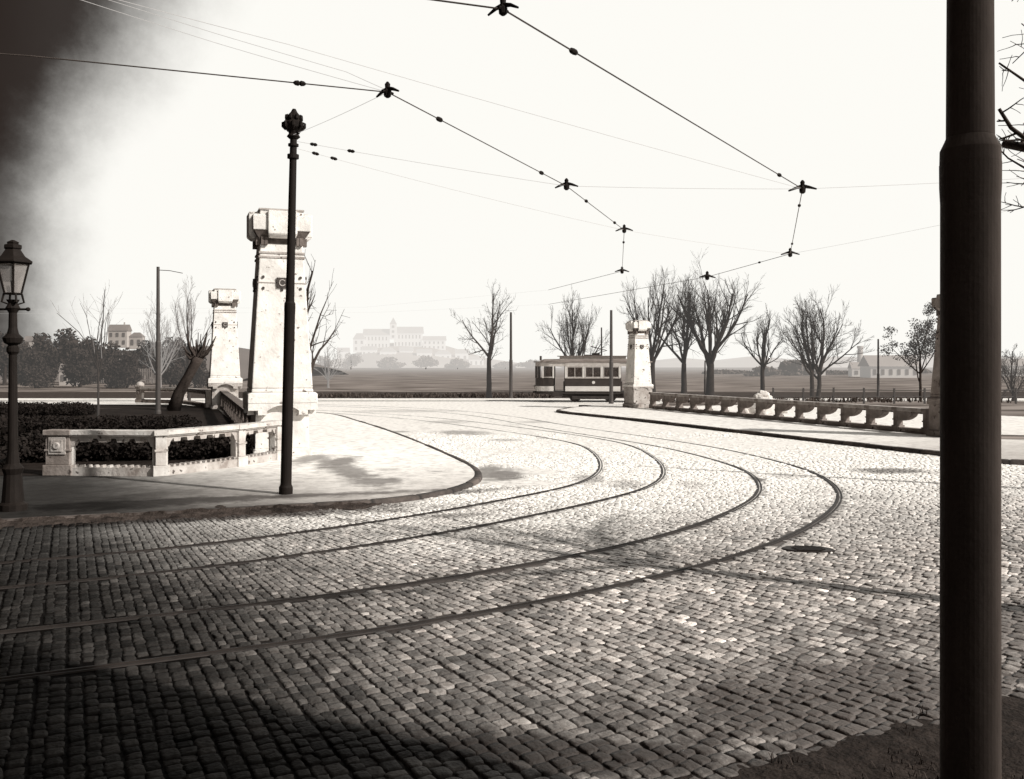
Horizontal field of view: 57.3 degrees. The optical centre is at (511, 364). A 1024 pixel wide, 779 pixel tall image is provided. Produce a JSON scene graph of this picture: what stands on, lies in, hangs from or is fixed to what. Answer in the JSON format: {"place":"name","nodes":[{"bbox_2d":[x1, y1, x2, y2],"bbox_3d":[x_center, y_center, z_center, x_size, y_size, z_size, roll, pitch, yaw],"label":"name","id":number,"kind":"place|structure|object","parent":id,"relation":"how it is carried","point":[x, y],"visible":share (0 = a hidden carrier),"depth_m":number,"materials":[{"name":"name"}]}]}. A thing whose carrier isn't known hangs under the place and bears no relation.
{"place":"outdoors","nodes":[
{"label":"outdoors","id":0,"kind":"place"},
{"bbox_2d":[0,404,248,474],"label":"garden ground","id":1,"kind":"structure","parent":0,"point":[206,416],"depth_m":41.72,"materials":[{"name":"black soil"}]},
{"bbox_2d":[0,415,30,466],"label":"evergreen shrub","id":2,"kind":"object","parent":1,"relation":"on","point":[3,444],"visible":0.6,"depth_m":20.94,"materials":[{"name":"black plant"}]},
{"bbox_2d":[0,401,96,415],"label":"hedge","id":3,"kind":"object","parent":1,"relation":"on","point":[78,408],"visible":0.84,"depth_m":42.49,"materials":[{"name":"black plant"}]},
{"bbox_2d":[52,285,121,417],"bbox_3d":[-16.005,-0.446,36.115,2.214,5.695,2.952,0,0,18],"label":"bare tree","id":4,"kind":"object","parent":1,"relation":"on","point":[97,363],"visible":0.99,"depth_m":35.97,"materials":[{"name":"grey plant"}]},
{"bbox_2d":[0,414,202,434],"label":"hedge","id":5,"kind":"object","parent":1,"relation":"on","point":[41,423],"visible":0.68,"depth_m":30.59,"materials":[{"name":"black plant"}]},
{"bbox_2d":[1,430,254,461],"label":"hedge","id":6,"kind":"object","parent":1,"relation":"on","point":[132,449],"visible":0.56,"depth_m":22.61,"materials":[{"name":"black plant"}]},
{"bbox_2d":[155,267,182,413],"bbox_3d":[-16.095,-1.070,44.000,1.297,7.000,0.287,0,0,0],"label":"iron pole","id":7,"kind":"object","parent":1,"relation":"on","point":[157,376],"visible":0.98,"depth_m":43.93,"materials":[{"name":"metal"}]},
{"bbox_2d":[135,382,210,406],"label":"balustrade parapet","id":8,"kind":"structure","parent":1,"relation":"on","point":[140,389],"depth_m":55.66,"materials":[{"name":"stone"}]},
{"bbox_2d":[167,331,215,410],"bbox_3d":[-16.030,0.392,47.038,2.440,4.088,1.261,0,0,16],"label":"pollard tree","id":9,"kind":"object","parent":1,"relation":"on","point":[196,356],"visible":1,"depth_m":46.80,"materials":[{"name":"black plant"}]},
{"bbox_2d":[207,288,242,408],"bbox_3d":[-15.200,-0.820,49.600,1.717,6.300,1.717,0,0,-20],"label":"stone pylon","id":10,"kind":"object","parent":1,"relation":"on","point":[224,371],"visible":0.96,"depth_m":48.97,"materials":[{"name":"stone"}]},
{"bbox_2d":[0,346,348,381],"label":"hill","id":11,"kind":"structure","parent":0,"point":[244,358],"depth_m":156.92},
{"bbox_2d":[108,322,131,347],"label":"house","id":12,"kind":"structure","parent":11,"relation":"on","point":[119,334],"depth_m":170.97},
{"bbox_2d":[129,332,144,348],"bbox_3d":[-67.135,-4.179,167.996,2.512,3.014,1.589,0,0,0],"label":"house","id":13,"kind":"structure","parent":11,"relation":"on","point":[135,338],"depth_m":167.30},
{"bbox_2d":[0,410,474,517],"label":"pavement","id":14,"kind":"structure","parent":0,"point":[349,459],"depth_m":18.64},
{"bbox_2d":[0,240,32,511],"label":"street lamp","id":15,"kind":"object","parent":14,"relation":"on","point":[12,468],"visible":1,"depth_m":14.93,"materials":[{"name":"metal"}]},
{"bbox_2d":[42,420,281,476],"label":"balustrade parapet","id":16,"kind":"structure","parent":14,"relation":"on","point":[60,449],"depth_m":19.64,"materials":[{"name":"stone"}]},
{"bbox_2d":[220,391,250,436],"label":"balustrade parapet","id":17,"kind":"structure","parent":14,"relation":"on","point":[231,407],"depth_m":36.84,"materials":[{"name":"stone"}]},
{"bbox_2d":[243,208,317,455],"bbox_3d":[-6.050,-0.820,24.400,1.717,6.300,1.717,0,0,-20],"label":"stone pylon","id":18,"kind":"object","parent":14,"relation":"on","point":[267,228],"visible":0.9,"depth_m":23.76,"materials":[{"name":"stone"}]},
{"bbox_2d":[279,109,305,494],"bbox_3d":[-3.993,-1.079,16.865,0.430,7.020,0.430,1,0,0],"label":"iron pole","id":19,"kind":"object","parent":14,"relation":"on","point":[292,123],"visible":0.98,"depth_m":16.79,"materials":[{"name":"metal"}]},
{"bbox_2d":[297,148,1008,253],"bbox_3d":[3.707,-3.479,22.140,17.712,0.850,5.664,0,0,-17],"label":"overhead wire","id":20,"kind":"object","parent":19,"relation":"attached to","point":[317,154],"visible":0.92,"depth_m":20.38,"materials":[{"name":"metal"}]},
{"bbox_2d":[297,141,1021,188],"bbox_3d":[3.833,-3.552,16.705,15.552,0.944,0.662,0,0,-1],"label":"overhead wire","id":21,"kind":"object","parent":19,"relation":"attached to","point":[348,150],"visible":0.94,"depth_m":16.61,"materials":[{"name":"metal"}]},
{"bbox_2d":[0,53,632,289],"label":"overhead wire","id":22,"kind":"object","parent":21,"relation":"hanging from","point":[387,90],"visible":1,"depth_m":10.65,"materials":[{"name":"black metal"}]},
{"bbox_2d":[82,0,380,90],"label":"overhead wire","id":23,"kind":"object","parent":22,"relation":"attached to","point":[231,47],"visible":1,"depth_m":11.41,"materials":[{"name":"metal"}]},
{"bbox_2d":[110,0,383,88],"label":"overhead wire","id":24,"kind":"object","parent":22,"relation":"attached to","point":[246,42],"visible":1,"depth_m":11.27,"materials":[{"name":"metal"}]},
{"bbox_2d":[431,0,816,304],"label":"overhead wire","id":25,"kind":"object","parent":21,"relation":"hanging from","point":[502,6],"visible":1,"depth_m":10.77,"materials":[{"name":"black metal"}]},
{"bbox_2d":[120,0,797,187],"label":"overhead wire","id":26,"kind":"object","parent":25,"relation":"attached to","point":[438,87],"visible":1,"depth_m":13.24,"materials":[{"name":"metal"}]},
{"bbox_2d":[316,343,561,367],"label":"town hill","id":27,"kind":"structure","parent":0,"point":[370,359],"depth_m":639.35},
{"bbox_2d":[337,348,349,358],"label":"town house","id":28,"kind":"structure","parent":27,"relation":"on","point":[344,352],"depth_m":653.98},
{"bbox_2d":[353,333,365,351],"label":"town house","id":29,"kind":"structure","parent":27,"relation":"on","point":[359,341],"depth_m":663.95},
{"bbox_2d":[361,346,377,353],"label":"town house","id":30,"kind":"structure","parent":27,"relation":"on","point":[369,349],"depth_m":648.51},
{"bbox_2d":[363,329,389,347],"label":"town house","id":31,"kind":"structure","parent":27,"relation":"on","point":[379,338],"depth_m":667.61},
{"bbox_2d":[379,348,396,354],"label":"town house","id":32,"kind":"structure","parent":27,"relation":"on","point":[387,351],"depth_m":643.27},
{"bbox_2d":[390,318,396,338],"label":"tower","id":33,"kind":"structure","parent":27,"relation":"on","point":[393,329],"depth_m":666.84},
{"bbox_2d":[399,347,413,352],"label":"town house","id":34,"kind":"structure","parent":27,"relation":"on","point":[407,349],"depth_m":649.35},
{"bbox_2d":[394,327,423,346],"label":"town house","id":35,"kind":"structure","parent":27,"relation":"on","point":[410,336],"depth_m":671.06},
{"bbox_2d":[416,349,431,355],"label":"town house","id":36,"kind":"structure","parent":27,"relation":"on","point":[424,352],"depth_m":641.52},
{"bbox_2d":[422,336,446,349],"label":"town house","id":37,"kind":"structure","parent":27,"relation":"on","point":[437,342],"depth_m":668.12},
{"bbox_2d":[435,351,450,357],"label":"town house","id":38,"kind":"structure","parent":27,"relation":"on","point":[446,354],"depth_m":643.27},
{"bbox_2d":[455,349,468,359],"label":"town house","id":39,"kind":"structure","parent":27,"relation":"on","point":[461,353],"depth_m":648.75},
{"bbox_2d":[468,356,483,364],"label":"town house","id":40,"kind":"structure","parent":27,"relation":"on","point":[475,360],"depth_m":633.55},
{"bbox_2d":[0,398,1023,778],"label":"road","id":41,"kind":"structure","parent":0,"point":[532,410],"depth_m":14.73,"materials":[{"name":"stone"}]},
{"bbox_2d":[0,501,381,529],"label":"gutter dirt","id":42,"kind":"structure","parent":41,"relation":"on","point":[197,513],"depth_m":14.73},
{"bbox_2d":[172,276,211,400],"bbox_3d":[-20.385,-1.650,59.710,3.162,8.110,2.808,0,0,24],"label":"bare tree","id":43,"kind":"object","parent":41,"relation":"on","point":[188,313],"visible":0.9,"depth_m":59.51,"materials":[{"name":"grey plant"}]},
{"bbox_2d":[1,408,482,520],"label":"kerb","id":44,"kind":"structure","parent":41,"relation":"on","point":[476,479],"depth_m":16.58,"materials":[{"name":"stone"}]},
{"bbox_2d":[0,413,602,563],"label":"tram rail","id":45,"kind":"object","parent":41,"relation":"on","point":[225,541],"visible":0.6,"depth_m":13.75,"materials":[{"name":"metal"}]},
{"bbox_2d":[305,249,345,372],"bbox_3d":[-9.534,-1.517,44.199,4.351,7.844,3.444,0,0,-32],"label":"bare tree","id":46,"kind":"object","parent":41,"relation":"on","point":[316,327],"visible":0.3,"depth_m":44.19,"materials":[{"name":"black plant"}]},
{"bbox_2d":[0,410,665,588],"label":"tram rail","id":47,"kind":"object","parent":41,"relation":"on","point":[292,555],"visible":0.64,"depth_m":12.40,"materials":[{"name":"metal"}]},
{"bbox_2d":[0,403,761,633],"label":"tram rail","id":48,"kind":"object","parent":41,"relation":"on","point":[36,628],"visible":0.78,"depth_m":10.29,"materials":[{"name":"metal"}]},
{"bbox_2d":[0,404,842,681],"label":"tram rail","id":49,"kind":"object","parent":41,"relation":"on","point":[300,640],"visible":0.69,"depth_m":8.80,"materials":[{"name":"metal"}]},
{"bbox_2d":[0,400,1018,400],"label":"tram rail","id":50,"kind":"object","parent":41,"relation":"on","point":[352,400],"visible":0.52,"depth_m":61.99,"materials":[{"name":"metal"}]},
{"bbox_2d":[533,346,651,401],"bbox_3d":[5.161,0.615,59.980,7.590,3.549,2.300,0,0,5],"label":"tram","id":51,"kind":"object","parent":41,"relation":"on","point":[582,382],"visible":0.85,"depth_m":59.04,"materials":[{"name":"metal"}]},
{"bbox_2d":[609,310,613,403],"bbox_3d":[6.029,-0.394,57.000,0.300,5.788,0.285,0,0,0],"label":"iron pole","id":52,"kind":"object","parent":41,"relation":"on","point":[611,401],"visible":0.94,"depth_m":56.92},
{"bbox_2d":[556,404,1023,465],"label":"kerb","id":53,"kind":"structure","parent":41,"relation":"on","point":[916,450],"depth_m":30.44,"materials":[{"name":"stone"}]},
{"bbox_2d":[782,545,834,553],"bbox_3d":[3.819,2.387,12.093,0.660,0.042,0.409,0,0,12],"label":"drain cover","id":54,"kind":"object","parent":41,"relation":"on","point":[808,549],"visible":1,"depth_m":12.04,"materials":[{"name":"metal"}]},
{"bbox_2d":[768,285,873,398],"bbox_3d":[21.138,-1.533,64.322,6.629,7.923,5.636,0,0,0],"label":"bare tree","id":55,"kind":"object","parent":41,"relation":"on","point":[811,365],"visible":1,"depth_m":63.79,"materials":[{"name":"grey plant"}]},
{"bbox_2d":[620,696,1023,778],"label":"earth verge","id":56,"kind":"structure","parent":41,"relation":"on","point":[851,756],"depth_m":5.67,"materials":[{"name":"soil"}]},
{"bbox_2d":[939,0,1001,778],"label":"iron pole","id":57,"kind":"object","parent":56,"relation":"on","point":[970,173],"visible":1,"depth_m":4.20,"materials":[{"name":"metal"}]},
{"bbox_2d":[877,339,879,399],"bbox_3d":[23.423,0.442,60.000,0.212,4.115,0.202,0,0,0],"label":"iron pole","id":58,"kind":"object","parent":41,"relation":"on","point":[878,384],"visible":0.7,"depth_m":59.95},
{"bbox_2d":[877,302,937,400],"bbox_3d":[24.782,-0.765,58.041,3.689,6.341,3.296,0,0,0],"label":"bare tree","id":59,"kind":"object","parent":41,"relation":"on","point":[912,346],"visible":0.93,"depth_m":58.04,"materials":[{"name":"plant"}]},
{"bbox_2d":[997,0,1023,212],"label":"bare tree","id":60,"kind":"object","parent":41,"relation":"on","point":[1011,144],"visible":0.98,"depth_m":10.26,"materials":[{"name":"black plant"}]},
{"bbox_2d":[1001,345,1023,400],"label":"bare tree","id":61,"kind":"object","parent":41,"relation":"on","point":[1011,384],"visible":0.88,"depth_m":59.92,"materials":[{"name":"grey plant"}]},
{"bbox_2d":[0,366,1023,391],"bbox_3d":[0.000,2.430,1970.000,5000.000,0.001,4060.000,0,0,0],"label":"field","id":62,"kind":"structure","parent":0,"point":[667,379],"depth_m":124.87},
{"bbox_2d":[0,331,24,384],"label":"leafy tree","id":63,"kind":"object","parent":62,"relation":"on","point":[4,359],"visible":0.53,"depth_m":107.81,"materials":[{"name":"black plant"}]},
{"bbox_2d":[0,340,44,383],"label":"leafy tree","id":64,"kind":"object","parent":62,"relation":"on","point":[25,346],"visible":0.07,"depth_m":111.05,"materials":[{"name":"black plant"}]},
{"bbox_2d":[7,348,57,387],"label":"leafy tree","id":65,"kind":"object","parent":62,"relation":"on","point":[32,374],"visible":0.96,"depth_m":95.29,"materials":[{"name":"grey plant"}]},
{"bbox_2d":[31,332,60,378],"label":"leafy tree","id":66,"kind":"object","parent":62,"relation":"on","point":[46,347],"visible":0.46,"depth_m":117.28,"materials":[{"name":"black plant"}]},
{"bbox_2d":[58,364,72,384],"bbox_3d":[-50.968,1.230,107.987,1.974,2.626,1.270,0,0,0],"label":"house","id":67,"kind":"structure","parent":62,"relation":"on","point":[61,381],"depth_m":107.45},
{"bbox_2d":[51,328,84,374],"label":"leafy tree","id":68,"kind":"object","parent":62,"relation":"on","point":[66,342],"visible":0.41,"depth_m":122.63,"materials":[{"name":"grey plant"}]},
{"bbox_2d":[60,346,96,386],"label":"leafy tree","id":69,"kind":"object","parent":62,"relation":"on","point":[77,369],"visible":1,"depth_m":98.68,"materials":[{"name":"grey plant"}]},
{"bbox_2d":[75,335,106,382],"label":"leafy tree","id":70,"kind":"object","parent":62,"relation":"on","point":[85,346],"visible":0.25,"depth_m":111.46,"materials":[{"name":"black plant"}]},
{"bbox_2d":[99,342,120,380],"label":"leafy tree","id":71,"kind":"object","parent":62,"relation":"on","point":[110,352],"visible":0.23,"depth_m":117.08,"materials":[{"name":"grey plant"}]},
{"bbox_2d":[104,347,144,387],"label":"leafy tree","id":72,"kind":"object","parent":62,"relation":"on","point":[124,371],"visible":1,"depth_m":95.34,"materials":[{"name":"grey plant"}]},
{"bbox_2d":[79,367,169,383],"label":"paling fence","id":73,"kind":"object","parent":62,"relation":"on","point":[152,379],"visible":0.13,"depth_m":117.91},
{"bbox_2d":[129,340,154,382],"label":"leafy tree","id":74,"kind":"object","parent":62,"relation":"on","point":[142,365],"visible":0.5,"depth_m":123.18,"materials":[{"name":"grey plant"}]},
{"bbox_2d":[138,291,190,386],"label":"bare tree","id":75,"kind":"object","parent":62,"relation":"on","point":[165,344],"visible":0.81,"depth_m":89.85,"materials":[{"name":"grey plant"}]},
{"bbox_2d":[152,337,190,370],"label":"leafy tree","id":76,"kind":"object","parent":62,"relation":"on","point":[182,354],"visible":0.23,"depth_m":110.81,"materials":[{"name":"grey plant"}]},
{"bbox_2d":[151,352,192,386],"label":"leafy tree","id":77,"kind":"object","parent":62,"relation":"on","point":[173,374],"visible":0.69,"depth_m":98.79,"materials":[{"name":"grey plant"}]},
{"bbox_2d":[184,357,208,387],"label":"leafy tree","id":78,"kind":"object","parent":62,"relation":"on","point":[200,377],"visible":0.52,"depth_m":95.89,"materials":[{"name":"grey plant"}]},
{"bbox_2d":[315,355,334,367],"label":"leafy tree","id":79,"kind":"object","parent":62,"relation":"on","point":[323,359],"visible":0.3,"depth_m":419.18,"materials":[{"name":"grey plant"}]},
{"bbox_2d":[311,338,345,387],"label":"bare tree","id":80,"kind":"object","parent":62,"relation":"on","point":[327,364],"visible":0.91,"depth_m":94.91,"materials":[{"name":"grey plant"}]},
{"bbox_2d":[341,352,363,368],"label":"leafy tree","id":81,"kind":"object","parent":62,"relation":"on","point":[353,360],"visible":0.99,"depth_m":431.06,"materials":[{"name":"grey plant"}]},
{"bbox_2d":[376,357,406,368],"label":"leafy tree","id":82,"kind":"object","parent":62,"relation":"on","point":[388,363],"visible":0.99,"depth_m":440.12,"materials":[{"name":"grey plant"}]},
{"bbox_2d":[412,355,438,368],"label":"leafy tree","id":83,"kind":"object","parent":62,"relation":"on","point":[424,361],"visible":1,"depth_m":453.45,"materials":[{"name":"grey plant"}]},
{"bbox_2d":[444,358,469,368],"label":"leafy tree","id":84,"kind":"object","parent":62,"relation":"on","point":[456,363],"visible":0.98,"depth_m":465.92,"materials":[{"name":"grey plant"}]},
{"bbox_2d":[492,361,515,368],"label":"leafy tree","id":85,"kind":"object","parent":62,"relation":"on","point":[503,365],"visible":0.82,"depth_m":489.63,"materials":[{"name":"grey plant"}]},
{"bbox_2d":[0,392,1023,397],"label":"verge","id":86,"kind":"structure","parent":62,"relation":"on","point":[152,394],"depth_m":75.03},
{"bbox_2d":[451,279,517,397],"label":"bare tree","id":87,"kind":"object","parent":86,"relation":"on","point":[492,330],"visible":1,"depth_m":66.83,"materials":[{"name":"grey plant"}]},
{"bbox_2d":[509,312,512,397],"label":"iron pole","id":88,"kind":"object","parent":86,"relation":"on","point":[510,378],"visible":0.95,"depth_m":65.92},
{"bbox_2d":[616,265,697,391],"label":"bare tree","id":89,"kind":"object","parent":86,"relation":"on","point":[653,351],"visible":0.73,"depth_m":75.78,"materials":[{"name":"grey plant"}]},
{"bbox_2d":[317,392,1012,402],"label":"weeds","id":90,"kind":"object","parent":86,"relation":"on","point":[506,395],"visible":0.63,"depth_m":66.72,"materials":[{"name":"grey plant"}]},
{"bbox_2d":[641,269,706,393],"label":"bare tree","id":91,"kind":"object","parent":86,"relation":"on","point":[686,340],"visible":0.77,"depth_m":71.42,"materials":[{"name":"black plant"}]},
{"bbox_2d":[655,248,770,395],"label":"bare tree","id":92,"kind":"object","parent":86,"relation":"on","point":[710,354],"visible":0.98,"depth_m":69.72,"materials":[{"name":"grey plant"}]},
{"bbox_2d":[731,303,785,390],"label":"bare tree","id":93,"kind":"object","parent":86,"relation":"on","point":[763,363],"visible":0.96,"depth_m":71.81,"materials":[{"name":"grey plant"}]},
{"bbox_2d":[535,288,609,366],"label":"bare tree","id":94,"kind":"object","parent":62,"relation":"on","point":[573,325],"visible":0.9,"depth_m":81.73,"materials":[{"name":"grey plant"}]},
{"bbox_2d":[701,369,749,373],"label":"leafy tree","id":95,"kind":"object","parent":62,"relation":"on","point":[725,371],"visible":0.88,"depth_m":232.18,"materials":[{"name":"plant"}]},
{"bbox_2d":[743,365,782,375],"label":"leafy tree","id":96,"kind":"object","parent":62,"relation":"on","point":[770,371],"visible":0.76,"depth_m":188.47,"materials":[{"name":"grey plant"}]},
{"bbox_2d":[778,358,816,374],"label":"leafy tree","id":97,"kind":"object","parent":62,"relation":"on","point":[787,367],"visible":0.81,"depth_m":202.47,"materials":[{"name":"grey plant"}]},
{"bbox_2d":[826,370,847,374],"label":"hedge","id":98,"kind":"object","parent":62,"relation":"on","point":[835,372],"visible":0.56,"depth_m":217.10,"materials":[{"name":"plant"}]},
{"bbox_2d":[847,362,859,376],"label":"shed","id":99,"kind":"structure","parent":62,"relation":"on","point":[854,370],"depth_m":184.21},
{"bbox_2d":[858,355,918,377],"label":"building","id":100,"kind":"structure","parent":62,"relation":"on","point":[890,366],"depth_m":167.51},
{"bbox_2d":[1001,359,1023,375],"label":"shed","id":101,"kind":"structure","parent":62,"relation":"on","point":[1020,364],"depth_m":187.81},
{"bbox_2d":[0,0,1023,362],"label":"sky","id":102,"kind":"structure","parent":0,"point":[112,175],"materials":[{"name":"white"}]},
{"bbox_2d":[514,359,541,368],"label":"leafy tree","id":103,"kind":"object","parent":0,"point":[530,364],"visible":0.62,"depth_m":476.50,"materials":[{"name":"grey plant"}]},
{"bbox_2d":[561,405,1023,459],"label":"pavement","id":104,"kind":"structure","parent":0,"point":[1012,448],"depth_m":33.58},
{"bbox_2d":[623,320,653,407],"bbox_3d":[6.750,-0.025,50.200,1.241,4.650,1.241,0,0,-20],"label":"stone pylon","id":105,"kind":"object","parent":104,"relation":"on","point":[638,385],"visible":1,"depth_m":49.77,"materials":[{"name":"stone"}]},
{"bbox_2d":[649,392,928,433],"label":"balustrade parapet","id":106,"kind":"structure","parent":104,"relation":"on","point":[873,412],"depth_m":37.09,"materials":[{"name":"stone"}]},
{"bbox_2d":[926,294,939,436],"bbox_3d":[14.100,-0.110,29.800,1.241,4.820,1.241,0,0,-20],"label":"stone pylon","id":107,"kind":"object","parent":104,"relation":"on","point":[933,400],"visible":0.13,"depth_m":29.92,"materials":[{"name":"stone"}]},
{"bbox_2d":[594,354,1023,366],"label":"hill","id":108,"kind":"structure","parent":0,"point":[750,361],"depth_m":740.31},
{"bbox_2d":[657,401,1023,438],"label":"river bank","id":109,"kind":"structure","parent":0,"point":[1009,409],"depth_m":52.16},
{"bbox_2d":[745,390,787,414],"bbox_3d":[11.508,2.166,43.158,2.246,1.969,1.397,0,0,0],"label":"rubble heap","id":110,"kind":"object","parent":109,"relation":"on","point":[764,395],"visible":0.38,"depth_m":42.72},
{"bbox_2d":[674,405,1023,434],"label":"bank path","id":111,"kind":"structure","parent":109,"relation":"on","point":[1012,425],"depth_m":38.84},
{"bbox_2d":[772,387,1023,403],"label":"rail fence","id":112,"kind":"object","parent":109,"relation":"on","point":[893,396],"visible":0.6,"depth_m":54.48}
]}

